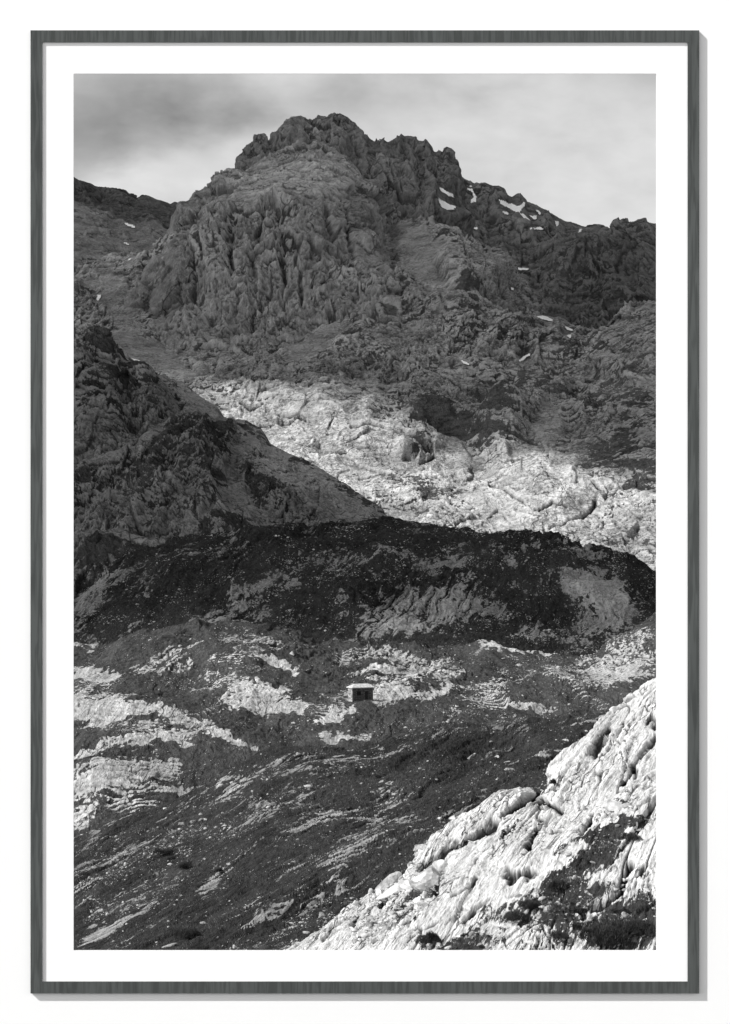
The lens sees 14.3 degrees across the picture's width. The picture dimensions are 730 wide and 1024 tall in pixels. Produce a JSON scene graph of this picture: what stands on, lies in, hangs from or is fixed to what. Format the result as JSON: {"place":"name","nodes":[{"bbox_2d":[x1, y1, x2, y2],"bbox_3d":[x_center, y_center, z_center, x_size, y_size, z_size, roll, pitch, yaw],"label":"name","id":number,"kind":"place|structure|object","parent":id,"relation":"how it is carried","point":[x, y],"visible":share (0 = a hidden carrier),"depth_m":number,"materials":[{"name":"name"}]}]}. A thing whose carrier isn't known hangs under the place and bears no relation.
{"place":"outdoors","nodes":[
{"label":"outdoors","id":0,"kind":"place"},
{"bbox_2d":[74,177,177,265],"bbox_3d":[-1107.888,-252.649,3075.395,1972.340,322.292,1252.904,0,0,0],"label":"ridge","id":1,"kind":"structure","parent":0,"point":[103,216],"depth_m":3031.50,"materials":[{"name":"grey stone"}]},
{"bbox_2d":[74,314,390,595],"bbox_3d":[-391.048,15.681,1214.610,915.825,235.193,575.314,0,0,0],"label":"crag","id":2,"kind":"structure","parent":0,"point":[159,459],"depth_m":1045.58,"materials":[{"name":"grey stone"}]},
{"bbox_2d":[124,140,410,354],"bbox_3d":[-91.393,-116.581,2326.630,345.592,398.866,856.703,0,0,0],"label":"mountain","id":3,"kind":"structure","parent":0,"point":[286,244],"depth_m":2089.42,"materials":[{"name":"grey stone"}]},
{"bbox_2d":[235,112,474,237],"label":"summit crag","id":4,"kind":"structure","parent":3,"relation":"attached to","point":[413,175],"depth_m":2639.20,"materials":[{"name":"grey stone"}]},
{"bbox_2d":[440,187,453,196],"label":"snow patch","id":5,"kind":"object","parent":4,"relation":"on","point":[447,193],"visible":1,"depth_m":2619.89,"materials":[{"name":"white snow"}]},
{"bbox_2d":[438,199,456,209],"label":"snow patch","id":6,"kind":"object","parent":4,"relation":"on","point":[445,205],"visible":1,"depth_m":2599.05,"materials":[{"name":"white snow"}]},
{"bbox_2d":[74,710,608,949],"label":"grass slope","id":7,"kind":"structure","parent":0,"point":[272,916],"depth_m":285.92,"materials":[{"name":"grey plant"}]},
{"bbox_2d":[153,847,172,853],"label":"shrub","id":8,"kind":"object","parent":7,"relation":"on","point":[165,851],"visible":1,"depth_m":284.74,"materials":[{"name":"black plant"}]},
{"bbox_2d":[162,943,176,947],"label":"boulder","id":9,"kind":"object","parent":7,"relation":"on","point":[171,944],"visible":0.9,"depth_m":198.94,"materials":[{"name":"stone"}]},
{"bbox_2d":[178,860,193,868],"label":"shrub","id":10,"kind":"object","parent":7,"relation":"on","point":[185,864],"visible":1,"depth_m":264.40,"materials":[{"name":"black plant"}]},
{"bbox_2d":[173,927,200,938],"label":"shrub","id":11,"kind":"object","parent":7,"relation":"on","point":[187,933],"visible":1,"depth_m":202.81,"materials":[{"name":"black plant"}]},
{"bbox_2d":[214,867,223,871],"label":"shrub","id":12,"kind":"object","parent":7,"relation":"on","point":[219,869],"visible":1,"depth_m":250.87,"materials":[{"name":"black plant"}]},
{"bbox_2d":[319,912,325,917],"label":"boulder","id":13,"kind":"object","parent":7,"relation":"on","point":[321,914],"visible":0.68,"depth_m":210.01,"materials":[{"name":"stone"}]},
{"bbox_2d":[75,712,601,949],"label":"rubble","id":14,"kind":"object","parent":7,"relation":"on","point":[204,858],"visible":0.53,"depth_m":283.48,"materials":[{"name":"stone"}]},
{"bbox_2d":[74,215,655,570],"bbox_3d":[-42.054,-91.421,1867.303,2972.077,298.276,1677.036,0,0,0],"label":"limestone bowl","id":15,"kind":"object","parent":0,"point":[411,416],"visible":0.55,"depth_m":1579.79,"materials":[{"name":"grey stone"}]},
{"bbox_2d":[537,315,552,320],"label":"snow patch","id":16,"kind":"object","parent":15,"relation":"on","point":[545,318],"visible":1,"depth_m":2013.61,"materials":[{"name":"white snow"}]},
{"bbox_2d":[74,612,655,836],"bbox_3d":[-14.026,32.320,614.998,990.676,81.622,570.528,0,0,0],"label":"meadow","id":17,"kind":"structure","parent":0,"point":[258,702],"depth_m":514.90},
{"bbox_2d":[346,683,374,701],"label":"stone hut","id":18,"kind":"object","parent":17,"relation":"on","point":[360,691],"visible":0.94,"depth_m":507.26,"materials":[{"name":"grey stone"}]},
{"bbox_2d":[74,620,653,818],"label":"rubble","id":19,"kind":"object","parent":17,"relation":"on","point":[549,670],"visible":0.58,"depth_m":544.75,"materials":[{"name":"stone"}]},
{"bbox_2d":[74,515,655,656],"bbox_3d":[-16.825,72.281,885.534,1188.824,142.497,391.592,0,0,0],"label":"dark hill","id":20,"kind":"structure","parent":0,"point":[613,606],"depth_m":784.01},
{"bbox_2d":[78,522,654,652],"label":"rubble","id":21,"kind":"object","parent":20,"relation":"on","point":[289,610],"visible":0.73,"depth_m":780.72,"materials":[{"name":"stone"}]},
{"bbox_2d":[74,74,655,227],"label":"sky","id":22,"kind":"structure","parent":0,"point":[579,148],"materials":[{"name":"grey"}]},
{"bbox_2d":[284,678,655,949],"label":"limestone slope","id":23,"kind":"structure","parent":0,"point":[630,768],"depth_m":146.02,"materials":[{"name":"white stone"}]},
{"bbox_2d":[371,906,379,914],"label":"boulder","id":24,"kind":"object","parent":23,"relation":"on","point":[375,909],"visible":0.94,"depth_m":147.21,"materials":[{"name":"stone"}]},
{"bbox_2d":[375,871,401,890],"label":"boulder","id":25,"kind":"object","parent":23,"relation":"on","point":[389,879],"visible":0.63,"depth_m":154.01,"materials":[{"name":"stone"}]},
{"bbox_2d":[376,884,403,899],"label":"boulder","id":26,"kind":"object","parent":23,"relation":"on","point":[394,889],"visible":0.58,"depth_m":151.04,"materials":[{"name":"stone"}]},
{"bbox_2d":[399,880,411,890],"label":"boulder","id":27,"kind":"object","parent":23,"relation":"on","point":[405,885],"visible":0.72,"depth_m":149.02,"materials":[{"name":"stone"}]},
{"bbox_2d":[404,905,414,913],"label":"boulder","id":28,"kind":"object","parent":23,"relation":"on","point":[407,908],"visible":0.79,"depth_m":144.78,"materials":[{"name":"stone"}]},
{"bbox_2d":[414,896,420,902],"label":"stone","id":29,"kind":"object","parent":23,"relation":"on","point":[417,899],"visible":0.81,"depth_m":145.32,"materials":[{"name":"stone"}]},
{"bbox_2d":[413,843,425,852],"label":"boulder","id":30,"kind":"object","parent":23,"relation":"on","point":[418,847],"visible":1,"depth_m":156.22,"materials":[{"name":"stone"}]},
{"bbox_2d":[409,881,430,892],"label":"boulder","id":31,"kind":"object","parent":23,"relation":"on","point":[419,887],"visible":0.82,"depth_m":147.16,"materials":[{"name":"stone"}]},
{"bbox_2d":[414,865,441,887],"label":"boulder","id":32,"kind":"object","parent":23,"relation":"on","point":[429,876],"visible":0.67,"depth_m":148.67,"materials":[{"name":"stone"}]},
{"bbox_2d":[415,931,440,945],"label":"shrub","id":33,"kind":"object","parent":23,"relation":"on","point":[429,937],"visible":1,"depth_m":138.71,"materials":[{"name":"black plant"}]},
{"bbox_2d":[432,859,447,872],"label":"boulder","id":34,"kind":"object","parent":23,"relation":"on","point":[440,865],"visible":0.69,"depth_m":150.26,"materials":[{"name":"stone"}]},
{"bbox_2d":[285,781,655,949],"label":"grass","id":35,"kind":"structure","parent":23,"relation":"on","point":[455,945],"depth_m":138.73,"materials":[{"name":"grey plant"}]},
{"bbox_2d":[287,697,655,949],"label":"rubble","id":36,"kind":"object","parent":23,"relation":"on","point":[368,924],"visible":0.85,"depth_m":144.96,"materials":[{"name":"stone"}]},
{"bbox_2d":[502,910,531,920],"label":"shrub","id":37,"kind":"object","parent":23,"relation":"on","point":[515,915],"visible":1,"depth_m":137.83,"materials":[{"name":"black plant"}]},
{"bbox_2d":[519,895,541,909],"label":"shrub","id":38,"kind":"object","parent":23,"relation":"on","point":[529,903],"visible":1,"depth_m":139.18,"materials":[{"name":"black plant"}]},
{"bbox_2d":[549,779,555,784],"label":"shrub","id":39,"kind":"object","parent":23,"relation":"on","point":[552,781],"visible":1,"depth_m":157.49,"materials":[{"name":"black plant"}]},
{"bbox_2d":[545,878,567,891],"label":"shrub","id":40,"kind":"object","parent":23,"relation":"on","point":[554,884],"visible":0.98,"depth_m":140.05,"materials":[{"name":"black plant"}]},
{"bbox_2d":[550,930,569,940],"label":"shrub","id":41,"kind":"object","parent":23,"relation":"on","point":[556,934],"visible":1,"depth_m":135.50,"materials":[{"name":"black plant"}]},
{"bbox_2d":[568,906,587,912],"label":"shrub","id":42,"kind":"object","parent":23,"relation":"on","point":[578,910],"visible":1,"depth_m":137.96,"materials":[{"name":"black plant"}]},
{"bbox_2d":[572,920,588,929],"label":"shrub","id":43,"kind":"object","parent":23,"relation":"on","point":[578,924],"visible":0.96,"depth_m":136.49,"materials":[{"name":"black plant"}]},
{"bbox_2d":[578,914,629,947],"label":"shrub","id":44,"kind":"object","parent":23,"relation":"on","point":[606,935],"visible":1,"depth_m":133.86,"materials":[{"name":"black plant"}]},
{"bbox_2d":[603,801,621,810],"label":"boulder","id":45,"kind":"object","parent":23,"relation":"on","point":[611,806],"visible":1,"depth_m":146.69,"materials":[{"name":"stone"}]},
{"bbox_2d":[609,706,619,712],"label":"boulder","id":46,"kind":"object","parent":23,"relation":"on","point":[614,709],"visible":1,"depth_m":168.33,"materials":[{"name":"stone"}]},
{"bbox_2d":[609,908,630,913],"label":"shrub","id":47,"kind":"object","parent":23,"relation":"on","point":[626,910],"visible":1,"depth_m":136.76,"materials":[{"name":"black plant"}]},
{"bbox_2d":[623,693,634,702],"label":"boulder","id":48,"kind":"object","parent":23,"relation":"on","point":[628,697],"visible":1,"depth_m":168.87,"materials":[{"name":"stone"}]},
{"bbox_2d":[617,831,642,840],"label":"shrub","id":49,"kind":"object","parent":23,"relation":"on","point":[629,835],"visible":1,"depth_m":142.97,"materials":[{"name":"black plant"}]},
{"bbox_2d":[622,917,655,935],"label":"shrub","id":50,"kind":"object","parent":23,"relation":"on","point":[646,925],"visible":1,"depth_m":134.59,"materials":[{"name":"black plant"}]},
{"bbox_2d":[462,177,655,328],"bbox_3d":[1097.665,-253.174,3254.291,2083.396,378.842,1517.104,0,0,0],"label":"ridge","id":51,"kind":"structure","parent":0,"point":[594,276],"depth_m":2987.29,"materials":[{"name":"grey stone"}]},
{"bbox_2d":[467,188,475,202],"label":"snow patch","id":52,"kind":"object","parent":51,"relation":"on","point":[474,198],"visible":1,"depth_m":3461.68,"materials":[{"name":"white snow"}]},
{"bbox_2d":[499,199,524,211],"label":"snow patch","id":53,"kind":"object","parent":51,"relation":"on","point":[513,207],"visible":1,"depth_m":3430.63,"materials":[{"name":"white snow"}]},
{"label":"ground","id":54,"kind":"structure","parent":0,"visible":0},
{"bbox_2d":[0,0,729,1023],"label":"wall","id":55,"kind":"structure","parent":54,"relation":"on","point":[18,22],"depth_m":3.00,"materials":[{"name":"white paint"}]},
{"bbox_2d":[30,30,698,992],"bbox_3d":[0.000,0.000,2.998,0.690,0.994,0.004,0,0,0],"label":"picture frame","id":56,"kind":"object","parent":55,"relation":"attached to","point":[58,60],"visible":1,"depth_m":3.00,"materials":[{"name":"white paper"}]}
]}

